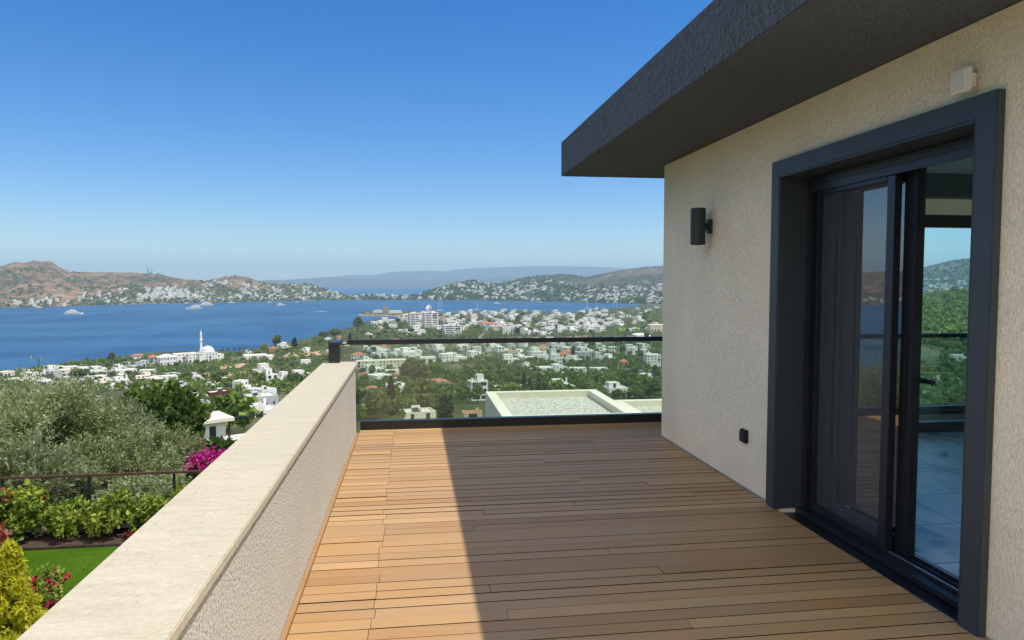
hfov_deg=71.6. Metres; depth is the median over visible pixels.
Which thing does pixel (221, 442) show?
leafy tree
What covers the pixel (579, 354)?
house
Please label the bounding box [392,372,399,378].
house
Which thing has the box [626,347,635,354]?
house
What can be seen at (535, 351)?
house
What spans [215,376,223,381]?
leafy tree
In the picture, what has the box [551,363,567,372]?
house
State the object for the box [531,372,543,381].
leafy tree
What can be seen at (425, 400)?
leafy tree
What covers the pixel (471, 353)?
house
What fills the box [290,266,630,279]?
hill
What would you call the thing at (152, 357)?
house
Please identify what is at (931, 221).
window
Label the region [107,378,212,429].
leafy tree
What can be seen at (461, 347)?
house
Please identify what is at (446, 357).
house
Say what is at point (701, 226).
wall lamp
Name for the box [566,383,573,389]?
leafy tree
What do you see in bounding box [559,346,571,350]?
house
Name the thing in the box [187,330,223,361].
mosque
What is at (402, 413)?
leafy tree
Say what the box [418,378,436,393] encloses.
leafy tree
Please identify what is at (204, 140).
sky
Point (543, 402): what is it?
gravel roof house
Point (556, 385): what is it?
leafy tree
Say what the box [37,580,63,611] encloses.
red flower
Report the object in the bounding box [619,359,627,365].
house
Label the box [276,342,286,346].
house
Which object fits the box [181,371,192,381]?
leafy tree
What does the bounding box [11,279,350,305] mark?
houses
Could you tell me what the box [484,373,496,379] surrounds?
leafy tree
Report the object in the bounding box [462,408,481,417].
house
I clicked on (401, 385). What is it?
house
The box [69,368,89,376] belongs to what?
leafy tree
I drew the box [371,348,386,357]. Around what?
house
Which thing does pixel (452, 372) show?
leafy tree
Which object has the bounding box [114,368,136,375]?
house
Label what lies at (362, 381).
leafy tree
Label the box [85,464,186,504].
olive tree
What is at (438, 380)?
house
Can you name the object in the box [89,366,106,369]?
house
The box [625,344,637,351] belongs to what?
house
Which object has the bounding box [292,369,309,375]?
house
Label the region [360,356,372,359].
house
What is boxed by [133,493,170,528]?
hedge shrub
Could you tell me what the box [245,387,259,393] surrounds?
house
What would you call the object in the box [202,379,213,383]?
leafy tree
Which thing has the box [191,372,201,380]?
house
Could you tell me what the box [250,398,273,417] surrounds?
house
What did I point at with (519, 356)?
house
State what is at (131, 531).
red flower
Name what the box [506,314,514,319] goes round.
house
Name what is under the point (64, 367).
house
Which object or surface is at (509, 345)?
house
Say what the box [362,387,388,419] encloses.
leafy tree
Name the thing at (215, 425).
half open house
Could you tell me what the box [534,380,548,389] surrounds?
leafy tree
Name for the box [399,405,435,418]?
house
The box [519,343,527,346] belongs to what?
house
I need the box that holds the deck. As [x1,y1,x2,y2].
[280,413,984,639]
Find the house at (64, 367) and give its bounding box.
[61,365,78,368]
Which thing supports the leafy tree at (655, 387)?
on the ground at (459, 405)
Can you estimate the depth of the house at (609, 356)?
723.26 m
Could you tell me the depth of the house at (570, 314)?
1589.75 m
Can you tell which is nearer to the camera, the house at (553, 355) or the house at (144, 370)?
the house at (144, 370)
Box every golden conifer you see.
[0,537,48,639]
[0,631,7,639]
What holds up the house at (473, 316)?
on the ground at (459, 405)
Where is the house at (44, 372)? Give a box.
[39,368,49,375]
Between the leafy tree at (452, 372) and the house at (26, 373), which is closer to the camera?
the leafy tree at (452, 372)
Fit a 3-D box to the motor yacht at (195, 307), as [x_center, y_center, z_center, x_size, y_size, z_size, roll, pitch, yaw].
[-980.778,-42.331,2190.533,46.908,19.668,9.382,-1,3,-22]
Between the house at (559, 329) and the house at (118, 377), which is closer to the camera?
the house at (118, 377)
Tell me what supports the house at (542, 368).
on the ground at (459, 405)
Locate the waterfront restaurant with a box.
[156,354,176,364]
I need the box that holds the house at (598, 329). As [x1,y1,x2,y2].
[595,326,603,332]
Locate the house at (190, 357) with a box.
[186,353,195,362]
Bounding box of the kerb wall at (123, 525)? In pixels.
[4,520,141,532]
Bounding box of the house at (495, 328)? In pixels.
[491,326,499,330]
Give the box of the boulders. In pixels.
[358,314,399,316]
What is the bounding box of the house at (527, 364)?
[522,362,532,368]
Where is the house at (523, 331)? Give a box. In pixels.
[520,328,530,334]
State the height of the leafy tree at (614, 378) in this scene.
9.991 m
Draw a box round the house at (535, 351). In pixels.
[529,346,545,359]
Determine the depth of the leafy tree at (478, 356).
707.77 m
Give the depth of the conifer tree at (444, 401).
147.11 m
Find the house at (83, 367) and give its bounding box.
[77,366,95,372]
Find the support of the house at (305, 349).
on the ground at (459, 405)
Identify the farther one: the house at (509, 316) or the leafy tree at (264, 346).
the house at (509, 316)
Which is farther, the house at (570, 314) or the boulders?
the boulders
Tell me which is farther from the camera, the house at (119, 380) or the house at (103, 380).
the house at (103, 380)
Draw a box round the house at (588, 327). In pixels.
[582,325,594,331]
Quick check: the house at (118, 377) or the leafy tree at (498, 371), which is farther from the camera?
the leafy tree at (498, 371)
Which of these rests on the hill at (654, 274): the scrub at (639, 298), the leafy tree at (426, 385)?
the scrub at (639, 298)
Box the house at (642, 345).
[636,343,650,347]
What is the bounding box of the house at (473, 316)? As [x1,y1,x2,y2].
[470,314,477,319]
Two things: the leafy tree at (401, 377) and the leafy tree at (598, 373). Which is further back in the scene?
the leafy tree at (598, 373)
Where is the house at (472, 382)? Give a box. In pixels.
[467,374,487,400]
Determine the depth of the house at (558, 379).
373.84 m
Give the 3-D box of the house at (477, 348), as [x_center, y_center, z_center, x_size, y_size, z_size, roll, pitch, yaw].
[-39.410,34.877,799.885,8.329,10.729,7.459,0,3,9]
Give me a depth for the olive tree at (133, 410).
22.46 m
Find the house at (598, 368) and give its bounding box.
[589,367,607,372]
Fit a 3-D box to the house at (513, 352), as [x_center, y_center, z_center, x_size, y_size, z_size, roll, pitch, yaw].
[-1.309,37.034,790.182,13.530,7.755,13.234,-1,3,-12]
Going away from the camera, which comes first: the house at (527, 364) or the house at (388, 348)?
the house at (527, 364)
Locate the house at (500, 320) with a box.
[496,319,505,324]
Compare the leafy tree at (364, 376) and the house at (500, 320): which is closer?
the leafy tree at (364, 376)
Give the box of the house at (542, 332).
[539,331,549,334]
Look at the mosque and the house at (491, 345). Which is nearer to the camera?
the mosque
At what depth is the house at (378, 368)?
540.32 m
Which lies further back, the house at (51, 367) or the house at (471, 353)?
the house at (471, 353)
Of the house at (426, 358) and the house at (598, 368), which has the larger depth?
the house at (426, 358)
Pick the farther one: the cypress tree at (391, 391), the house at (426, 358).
the house at (426, 358)
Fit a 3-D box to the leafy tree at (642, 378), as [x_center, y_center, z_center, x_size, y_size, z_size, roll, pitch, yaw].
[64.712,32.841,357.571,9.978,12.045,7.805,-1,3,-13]
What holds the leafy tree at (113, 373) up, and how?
on the ground at (459, 405)
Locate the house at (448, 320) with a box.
[443,318,452,323]
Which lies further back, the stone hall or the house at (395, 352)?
the stone hall
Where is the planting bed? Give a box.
[8,527,140,550]
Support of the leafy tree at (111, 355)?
on the ground at (459, 405)
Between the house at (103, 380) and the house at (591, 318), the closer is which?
the house at (103, 380)
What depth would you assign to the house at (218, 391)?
332.67 m
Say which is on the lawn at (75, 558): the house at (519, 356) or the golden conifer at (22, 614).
the golden conifer at (22, 614)
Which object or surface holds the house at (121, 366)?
on the ground at (459, 405)
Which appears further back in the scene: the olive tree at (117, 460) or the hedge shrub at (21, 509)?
the olive tree at (117, 460)
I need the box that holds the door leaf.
[818,168,935,555]
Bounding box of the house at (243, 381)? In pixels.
[232,379,247,387]
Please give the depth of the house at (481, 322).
1281.08 m
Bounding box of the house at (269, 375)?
[261,367,280,382]
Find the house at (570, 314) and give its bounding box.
[565,313,574,317]
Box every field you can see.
[220,363,247,368]
[283,351,325,356]
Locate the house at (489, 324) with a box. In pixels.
[484,322,497,327]
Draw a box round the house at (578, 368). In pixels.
[569,367,585,371]
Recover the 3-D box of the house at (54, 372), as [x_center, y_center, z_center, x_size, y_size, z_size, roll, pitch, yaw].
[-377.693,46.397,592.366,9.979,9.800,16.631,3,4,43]
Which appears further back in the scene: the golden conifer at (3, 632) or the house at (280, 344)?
the house at (280, 344)
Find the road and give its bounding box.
[478,320,505,360]
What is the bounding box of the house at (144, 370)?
[139,369,155,372]
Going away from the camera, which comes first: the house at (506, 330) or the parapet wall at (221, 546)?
the parapet wall at (221, 546)
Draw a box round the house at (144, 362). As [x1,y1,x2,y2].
[139,360,149,366]
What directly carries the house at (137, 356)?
on the ground at (459, 405)
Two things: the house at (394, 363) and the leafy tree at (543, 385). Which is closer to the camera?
the leafy tree at (543, 385)
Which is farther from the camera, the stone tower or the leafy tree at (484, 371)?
the stone tower
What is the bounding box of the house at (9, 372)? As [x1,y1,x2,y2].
[0,370,14,376]
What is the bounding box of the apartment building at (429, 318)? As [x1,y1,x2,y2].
[422,311,437,328]
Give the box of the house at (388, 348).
[380,345,390,350]
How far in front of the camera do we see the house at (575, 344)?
875.01 m
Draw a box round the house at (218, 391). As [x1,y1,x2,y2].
[206,387,230,397]
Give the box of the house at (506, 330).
[502,327,512,333]
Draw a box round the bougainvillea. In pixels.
[131,445,224,483]
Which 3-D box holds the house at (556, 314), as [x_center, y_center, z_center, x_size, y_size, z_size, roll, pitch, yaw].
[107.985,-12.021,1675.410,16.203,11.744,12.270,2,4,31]
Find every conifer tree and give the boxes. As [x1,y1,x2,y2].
[291,337,297,346]
[435,394,453,417]
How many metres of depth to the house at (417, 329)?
1096.96 m
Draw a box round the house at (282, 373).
[279,371,287,379]
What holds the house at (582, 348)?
on the ground at (459, 405)
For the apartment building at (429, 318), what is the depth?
1243.73 m
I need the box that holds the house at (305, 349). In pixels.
[301,347,309,351]
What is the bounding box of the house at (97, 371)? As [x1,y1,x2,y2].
[92,370,106,374]
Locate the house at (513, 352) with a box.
[504,350,517,355]
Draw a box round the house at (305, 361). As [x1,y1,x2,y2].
[300,359,310,364]
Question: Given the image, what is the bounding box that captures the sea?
[0,287,644,369]
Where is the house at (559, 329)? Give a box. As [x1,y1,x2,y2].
[556,326,562,333]
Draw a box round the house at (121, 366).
[113,364,126,368]
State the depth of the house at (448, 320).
1372.99 m
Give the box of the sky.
[0,0,970,280]
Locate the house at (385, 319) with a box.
[381,317,392,322]
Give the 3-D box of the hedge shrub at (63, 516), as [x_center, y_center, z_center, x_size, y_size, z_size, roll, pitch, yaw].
[-7.963,3.600,12.792,0.967,0.812,1.017,0,3,5]
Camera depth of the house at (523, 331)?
1107.72 m
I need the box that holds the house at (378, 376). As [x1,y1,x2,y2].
[368,373,391,382]
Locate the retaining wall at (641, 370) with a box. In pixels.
[624,368,661,375]
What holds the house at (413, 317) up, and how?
on the ground at (459, 405)
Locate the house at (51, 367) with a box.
[44,365,54,369]
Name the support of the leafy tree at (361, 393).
on the ground at (459, 405)
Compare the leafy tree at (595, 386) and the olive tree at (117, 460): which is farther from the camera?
the leafy tree at (595, 386)
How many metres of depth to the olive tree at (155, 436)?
20.40 m
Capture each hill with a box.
[0,260,361,306]
[261,276,523,286]
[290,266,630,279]
[358,280,650,303]
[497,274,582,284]
[564,258,969,296]
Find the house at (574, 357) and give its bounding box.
[564,355,582,362]
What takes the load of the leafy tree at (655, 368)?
on the ground at (459, 405)
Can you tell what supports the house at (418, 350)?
on the ground at (459, 405)
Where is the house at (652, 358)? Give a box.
[643,353,660,365]
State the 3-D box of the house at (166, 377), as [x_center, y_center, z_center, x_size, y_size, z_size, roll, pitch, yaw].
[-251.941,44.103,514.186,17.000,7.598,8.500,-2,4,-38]
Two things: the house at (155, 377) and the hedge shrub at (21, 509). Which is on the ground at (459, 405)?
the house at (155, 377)
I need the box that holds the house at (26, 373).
[20,372,38,376]
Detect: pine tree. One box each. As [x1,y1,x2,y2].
[318,331,328,338]
[329,328,340,339]
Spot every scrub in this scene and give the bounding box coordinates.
[0,265,355,305]
[0,307,661,429]
[352,259,969,303]
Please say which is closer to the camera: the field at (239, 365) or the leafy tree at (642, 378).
the leafy tree at (642, 378)
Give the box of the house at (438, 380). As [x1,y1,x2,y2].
[428,378,454,383]
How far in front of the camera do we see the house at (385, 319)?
1410.81 m
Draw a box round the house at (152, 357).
[147,355,155,363]
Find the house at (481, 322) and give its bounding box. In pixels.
[478,321,488,327]
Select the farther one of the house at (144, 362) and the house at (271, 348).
the house at (271, 348)
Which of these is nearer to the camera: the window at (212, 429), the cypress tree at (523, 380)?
the window at (212, 429)
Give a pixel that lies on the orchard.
(944, 393)
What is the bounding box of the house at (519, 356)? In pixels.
[515,354,524,359]
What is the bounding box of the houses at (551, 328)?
[398,309,646,332]
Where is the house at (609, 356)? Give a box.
[603,353,611,358]
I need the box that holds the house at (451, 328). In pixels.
[442,323,461,334]
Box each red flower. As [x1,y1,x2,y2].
[28,562,70,595]
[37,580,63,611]
[125,515,136,538]
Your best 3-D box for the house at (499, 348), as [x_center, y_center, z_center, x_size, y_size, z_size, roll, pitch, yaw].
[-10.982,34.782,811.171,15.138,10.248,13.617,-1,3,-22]
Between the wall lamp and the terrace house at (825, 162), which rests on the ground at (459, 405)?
the terrace house at (825, 162)
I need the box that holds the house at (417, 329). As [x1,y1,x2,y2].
[411,325,425,334]
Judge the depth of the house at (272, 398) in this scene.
306.01 m
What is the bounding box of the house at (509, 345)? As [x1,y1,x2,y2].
[506,343,515,347]
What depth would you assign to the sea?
1478.55 m
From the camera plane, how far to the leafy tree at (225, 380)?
395.56 m
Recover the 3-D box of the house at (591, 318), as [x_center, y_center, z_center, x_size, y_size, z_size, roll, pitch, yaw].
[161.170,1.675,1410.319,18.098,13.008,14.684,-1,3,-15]
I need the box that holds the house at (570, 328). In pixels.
[566,326,577,332]
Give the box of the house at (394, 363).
[356,358,405,368]
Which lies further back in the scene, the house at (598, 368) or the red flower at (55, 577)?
the house at (598, 368)
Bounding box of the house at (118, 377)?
[110,375,131,382]
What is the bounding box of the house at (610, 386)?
[602,381,633,397]
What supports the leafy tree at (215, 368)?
on the ground at (459, 405)
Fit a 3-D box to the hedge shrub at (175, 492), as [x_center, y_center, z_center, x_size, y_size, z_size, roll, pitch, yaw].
[-5.847,3.429,12.990,0.929,1.117,0.839,0,3,9]
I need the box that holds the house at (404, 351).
[398,347,421,358]
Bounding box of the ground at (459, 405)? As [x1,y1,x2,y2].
[0,292,968,475]
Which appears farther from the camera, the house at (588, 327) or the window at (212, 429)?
the house at (588, 327)
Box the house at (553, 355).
[548,348,562,363]
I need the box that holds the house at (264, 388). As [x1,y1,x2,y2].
[254,385,276,393]
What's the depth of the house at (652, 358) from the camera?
666.55 m
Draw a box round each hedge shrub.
[0,478,51,540]
[34,494,91,538]
[80,486,137,537]
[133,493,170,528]
[171,478,191,499]
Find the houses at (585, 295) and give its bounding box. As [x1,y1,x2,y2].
[352,276,966,303]
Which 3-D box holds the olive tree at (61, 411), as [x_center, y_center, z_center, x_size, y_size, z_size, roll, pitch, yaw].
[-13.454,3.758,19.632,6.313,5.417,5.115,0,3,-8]
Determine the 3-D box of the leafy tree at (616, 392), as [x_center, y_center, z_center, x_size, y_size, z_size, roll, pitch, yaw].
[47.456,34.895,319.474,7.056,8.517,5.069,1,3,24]
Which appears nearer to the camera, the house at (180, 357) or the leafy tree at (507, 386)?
the leafy tree at (507, 386)
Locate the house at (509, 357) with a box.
[502,354,518,363]
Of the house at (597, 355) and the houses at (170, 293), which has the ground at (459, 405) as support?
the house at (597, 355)
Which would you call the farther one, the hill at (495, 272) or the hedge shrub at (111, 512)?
the hill at (495, 272)
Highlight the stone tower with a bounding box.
[383,306,387,312]
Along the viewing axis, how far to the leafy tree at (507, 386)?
288.92 m
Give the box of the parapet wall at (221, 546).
[17,361,357,639]
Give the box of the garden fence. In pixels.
[0,470,203,507]
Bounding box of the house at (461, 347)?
[456,344,469,349]
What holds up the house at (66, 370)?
on the ground at (459, 405)
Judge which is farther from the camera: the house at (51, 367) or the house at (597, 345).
the house at (597, 345)
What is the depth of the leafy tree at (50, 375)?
571.50 m
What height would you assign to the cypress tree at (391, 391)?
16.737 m
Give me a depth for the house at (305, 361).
697.13 m
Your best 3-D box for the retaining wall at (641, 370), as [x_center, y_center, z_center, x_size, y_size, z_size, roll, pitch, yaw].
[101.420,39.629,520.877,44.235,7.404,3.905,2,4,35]
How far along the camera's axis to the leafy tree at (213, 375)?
480.62 m
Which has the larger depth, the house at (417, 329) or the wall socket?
the house at (417, 329)
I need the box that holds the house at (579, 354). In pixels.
[573,351,591,360]
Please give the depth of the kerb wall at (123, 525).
13.02 m
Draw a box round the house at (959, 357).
[948,354,966,361]
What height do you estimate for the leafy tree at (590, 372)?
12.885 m
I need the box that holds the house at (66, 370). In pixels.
[58,368,70,372]
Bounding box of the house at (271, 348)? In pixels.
[267,347,277,351]
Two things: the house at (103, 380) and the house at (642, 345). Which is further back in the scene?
the house at (642, 345)
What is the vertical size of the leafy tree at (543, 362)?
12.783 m
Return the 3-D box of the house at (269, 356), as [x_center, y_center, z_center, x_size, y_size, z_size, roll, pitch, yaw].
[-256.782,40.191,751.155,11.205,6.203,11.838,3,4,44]
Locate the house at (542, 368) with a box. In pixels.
[535,366,553,373]
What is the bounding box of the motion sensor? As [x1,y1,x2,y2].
[950,66,976,95]
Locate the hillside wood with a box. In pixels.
[922,286,968,341]
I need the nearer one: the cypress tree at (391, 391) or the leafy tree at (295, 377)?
the cypress tree at (391, 391)
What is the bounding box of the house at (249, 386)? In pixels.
[240,384,257,390]
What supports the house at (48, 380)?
on the ground at (459, 405)
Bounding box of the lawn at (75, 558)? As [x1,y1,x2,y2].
[7,546,119,638]
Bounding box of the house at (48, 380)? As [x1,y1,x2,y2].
[37,379,67,387]
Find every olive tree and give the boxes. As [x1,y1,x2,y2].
[0,355,143,489]
[0,425,109,509]
[19,391,163,484]
[36,427,192,508]
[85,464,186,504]
[92,416,208,483]
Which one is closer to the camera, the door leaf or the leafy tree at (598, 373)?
the door leaf
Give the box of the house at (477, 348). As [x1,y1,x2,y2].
[473,346,480,352]
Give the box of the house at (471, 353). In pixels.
[466,350,483,359]
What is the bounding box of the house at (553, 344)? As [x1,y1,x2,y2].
[548,342,560,348]
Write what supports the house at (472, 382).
on the ground at (459, 405)
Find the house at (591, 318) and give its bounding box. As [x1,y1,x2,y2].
[588,317,598,321]
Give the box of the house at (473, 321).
[468,319,476,324]
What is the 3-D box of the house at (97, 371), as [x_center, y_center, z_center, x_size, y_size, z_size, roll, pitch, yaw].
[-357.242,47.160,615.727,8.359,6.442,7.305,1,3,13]
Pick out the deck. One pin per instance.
(628, 531)
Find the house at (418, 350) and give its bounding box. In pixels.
[411,347,422,353]
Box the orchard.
[356,331,966,419]
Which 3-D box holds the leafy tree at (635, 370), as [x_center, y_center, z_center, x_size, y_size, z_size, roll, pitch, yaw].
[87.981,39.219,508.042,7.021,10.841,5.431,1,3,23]
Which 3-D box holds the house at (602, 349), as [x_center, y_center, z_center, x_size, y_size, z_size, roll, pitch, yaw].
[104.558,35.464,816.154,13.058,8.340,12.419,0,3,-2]
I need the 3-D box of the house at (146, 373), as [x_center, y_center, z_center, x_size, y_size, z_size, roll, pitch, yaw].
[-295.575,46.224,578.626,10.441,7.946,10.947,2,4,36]
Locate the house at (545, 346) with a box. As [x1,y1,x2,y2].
[538,344,549,349]
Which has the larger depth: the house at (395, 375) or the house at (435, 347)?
the house at (435, 347)
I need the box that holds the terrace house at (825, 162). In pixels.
[561,0,1023,639]
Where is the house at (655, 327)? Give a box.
[647,324,662,332]
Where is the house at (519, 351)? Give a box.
[515,349,527,353]
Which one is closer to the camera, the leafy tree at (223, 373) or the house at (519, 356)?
the leafy tree at (223, 373)
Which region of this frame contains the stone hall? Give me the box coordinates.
[389,310,401,312]
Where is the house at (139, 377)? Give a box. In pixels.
[132,375,144,379]
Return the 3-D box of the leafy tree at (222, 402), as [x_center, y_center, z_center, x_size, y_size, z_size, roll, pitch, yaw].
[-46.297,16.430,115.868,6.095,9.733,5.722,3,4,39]
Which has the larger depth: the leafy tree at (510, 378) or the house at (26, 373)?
the house at (26, 373)
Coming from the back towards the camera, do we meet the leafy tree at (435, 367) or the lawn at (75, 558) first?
the leafy tree at (435, 367)
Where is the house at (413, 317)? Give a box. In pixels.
[408,312,418,326]
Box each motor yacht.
[63,309,82,314]
[186,305,201,308]
[197,301,213,305]
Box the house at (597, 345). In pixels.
[595,343,605,348]
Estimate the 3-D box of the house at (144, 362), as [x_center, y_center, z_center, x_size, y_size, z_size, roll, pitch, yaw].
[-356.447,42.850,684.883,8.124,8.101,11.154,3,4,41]
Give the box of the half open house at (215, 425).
[203,411,266,440]
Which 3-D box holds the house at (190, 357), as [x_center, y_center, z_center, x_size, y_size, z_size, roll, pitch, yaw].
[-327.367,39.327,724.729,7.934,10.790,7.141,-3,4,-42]
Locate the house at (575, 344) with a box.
[570,342,587,347]
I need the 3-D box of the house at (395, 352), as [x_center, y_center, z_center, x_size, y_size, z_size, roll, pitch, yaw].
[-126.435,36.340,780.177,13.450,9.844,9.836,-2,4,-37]
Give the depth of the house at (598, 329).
1124.80 m
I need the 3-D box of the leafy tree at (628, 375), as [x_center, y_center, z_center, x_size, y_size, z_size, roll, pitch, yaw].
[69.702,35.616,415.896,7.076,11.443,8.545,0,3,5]
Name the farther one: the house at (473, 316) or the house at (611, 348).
the house at (473, 316)
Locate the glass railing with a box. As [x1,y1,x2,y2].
[328,333,966,429]
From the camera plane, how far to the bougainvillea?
20.48 m
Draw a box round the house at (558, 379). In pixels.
[548,377,573,385]
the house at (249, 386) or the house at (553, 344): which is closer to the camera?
the house at (249, 386)
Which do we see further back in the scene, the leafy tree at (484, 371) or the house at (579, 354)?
the house at (579, 354)
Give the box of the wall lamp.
[690,208,712,244]
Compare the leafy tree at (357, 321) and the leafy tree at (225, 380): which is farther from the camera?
the leafy tree at (357, 321)
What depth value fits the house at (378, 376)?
421.83 m
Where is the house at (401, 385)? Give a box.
[385,382,404,388]
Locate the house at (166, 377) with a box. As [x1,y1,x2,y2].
[150,374,177,380]
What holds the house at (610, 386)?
on the ground at (459, 405)
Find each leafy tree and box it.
[46,373,53,378]
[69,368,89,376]
[107,352,115,363]
[107,371,117,376]
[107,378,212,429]
[166,413,209,444]
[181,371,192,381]
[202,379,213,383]
[203,435,237,451]
[210,373,220,379]
[210,390,239,432]
[211,365,219,370]
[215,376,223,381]
[217,370,228,375]
[221,376,234,384]
[257,372,265,380]
[260,343,268,349]
[272,335,280,345]
[287,373,302,381]
[353,316,363,329]
[356,387,366,419]
[357,379,366,383]
[359,374,369,379]
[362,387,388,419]
[397,374,408,381]
[399,359,429,381]
[399,409,405,418]
[401,381,420,395]
[416,393,435,407]
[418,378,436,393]
[428,361,442,373]
[448,368,456,376]
[471,383,483,402]
[475,353,482,358]
[476,368,489,375]
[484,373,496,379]
[495,369,503,374]
[497,382,522,390]
[504,374,514,382]
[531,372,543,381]
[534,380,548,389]
[538,360,549,365]
[548,379,566,389]
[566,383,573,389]
[576,383,590,388]
[584,369,594,376]
[588,383,599,389]
[595,371,603,376]
[610,375,619,380]
[611,389,623,399]
[625,372,634,378]
[630,368,638,372]
[630,374,648,382]
[647,382,661,398]
[651,364,658,372]
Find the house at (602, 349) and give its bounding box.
[598,347,609,352]
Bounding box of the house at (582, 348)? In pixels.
[576,346,593,351]
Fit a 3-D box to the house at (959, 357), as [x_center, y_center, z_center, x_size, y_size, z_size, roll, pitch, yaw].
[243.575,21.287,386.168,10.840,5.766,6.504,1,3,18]
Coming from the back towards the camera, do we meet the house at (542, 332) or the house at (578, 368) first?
the house at (542, 332)
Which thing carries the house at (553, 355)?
on the ground at (459, 405)
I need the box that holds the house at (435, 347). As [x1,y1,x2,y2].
[432,344,445,351]
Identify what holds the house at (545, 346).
on the ground at (459, 405)
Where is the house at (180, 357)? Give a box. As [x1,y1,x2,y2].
[172,352,186,362]
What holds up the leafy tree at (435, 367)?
on the ground at (459, 405)
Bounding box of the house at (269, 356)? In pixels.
[261,354,273,359]
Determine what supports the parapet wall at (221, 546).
on the terrace house at (825, 162)
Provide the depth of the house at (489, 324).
1256.65 m
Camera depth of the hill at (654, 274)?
3804.55 m
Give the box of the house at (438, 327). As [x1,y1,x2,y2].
[431,325,441,329]
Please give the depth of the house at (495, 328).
1199.62 m
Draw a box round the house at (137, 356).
[130,354,143,358]
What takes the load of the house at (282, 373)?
on the ground at (459, 405)
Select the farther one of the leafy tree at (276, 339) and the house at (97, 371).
the leafy tree at (276, 339)
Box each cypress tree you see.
[386,375,395,415]
[521,372,526,389]
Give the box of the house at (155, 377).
[147,376,164,381]
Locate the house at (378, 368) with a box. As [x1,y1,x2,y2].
[368,367,383,372]
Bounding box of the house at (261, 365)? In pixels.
[252,363,268,374]
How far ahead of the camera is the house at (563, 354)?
735.05 m
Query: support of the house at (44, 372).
on the ground at (459, 405)
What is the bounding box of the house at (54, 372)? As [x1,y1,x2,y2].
[46,369,69,378]
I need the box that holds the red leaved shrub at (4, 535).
[0,520,12,547]
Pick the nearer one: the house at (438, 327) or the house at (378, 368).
the house at (378, 368)
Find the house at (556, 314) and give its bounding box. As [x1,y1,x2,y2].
[554,312,561,316]
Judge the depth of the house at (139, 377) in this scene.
550.04 m
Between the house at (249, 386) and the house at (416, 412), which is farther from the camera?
the house at (249, 386)
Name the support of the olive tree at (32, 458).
on the ground at (459, 405)
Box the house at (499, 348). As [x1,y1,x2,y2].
[494,346,510,351]
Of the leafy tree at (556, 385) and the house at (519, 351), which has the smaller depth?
the leafy tree at (556, 385)
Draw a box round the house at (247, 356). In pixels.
[242,353,267,359]
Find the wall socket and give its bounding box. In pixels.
[739,428,747,443]
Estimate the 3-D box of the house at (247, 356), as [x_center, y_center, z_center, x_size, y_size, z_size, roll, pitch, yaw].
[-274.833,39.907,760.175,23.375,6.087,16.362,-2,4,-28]
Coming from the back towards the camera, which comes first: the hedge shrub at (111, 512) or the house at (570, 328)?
the house at (570, 328)
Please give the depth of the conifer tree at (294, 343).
860.97 m
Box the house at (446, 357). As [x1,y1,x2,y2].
[438,353,466,361]
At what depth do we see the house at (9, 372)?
619.00 m
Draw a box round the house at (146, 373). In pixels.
[139,371,156,376]
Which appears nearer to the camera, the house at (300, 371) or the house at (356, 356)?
the house at (300, 371)
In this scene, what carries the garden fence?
on the planting bed
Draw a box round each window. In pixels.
[209,426,215,438]
[919,215,970,431]
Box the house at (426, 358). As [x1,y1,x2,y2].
[418,356,435,363]
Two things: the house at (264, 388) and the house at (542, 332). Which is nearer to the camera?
the house at (264, 388)
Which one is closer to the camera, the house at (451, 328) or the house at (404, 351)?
the house at (404, 351)
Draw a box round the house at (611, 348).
[607,346,616,351]
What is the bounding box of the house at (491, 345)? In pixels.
[486,343,499,347]
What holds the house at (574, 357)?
on the ground at (459, 405)
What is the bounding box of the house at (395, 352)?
[389,348,399,355]
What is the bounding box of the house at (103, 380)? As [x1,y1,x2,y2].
[95,378,109,386]
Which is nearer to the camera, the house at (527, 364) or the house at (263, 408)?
the house at (263, 408)
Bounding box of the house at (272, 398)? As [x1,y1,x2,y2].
[243,391,278,405]
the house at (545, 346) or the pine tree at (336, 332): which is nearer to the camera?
the house at (545, 346)
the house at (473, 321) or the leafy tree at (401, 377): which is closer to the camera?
the leafy tree at (401, 377)
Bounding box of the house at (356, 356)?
[351,352,365,360]
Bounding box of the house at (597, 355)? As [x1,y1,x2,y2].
[594,352,602,359]
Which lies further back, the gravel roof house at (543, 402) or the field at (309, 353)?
the field at (309, 353)
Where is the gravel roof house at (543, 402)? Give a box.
[486,389,661,416]
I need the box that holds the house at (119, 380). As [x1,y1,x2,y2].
[109,379,128,388]
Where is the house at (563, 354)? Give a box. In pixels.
[558,352,570,358]
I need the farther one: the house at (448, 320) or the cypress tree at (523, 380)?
the house at (448, 320)
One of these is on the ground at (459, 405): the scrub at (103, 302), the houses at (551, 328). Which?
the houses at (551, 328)

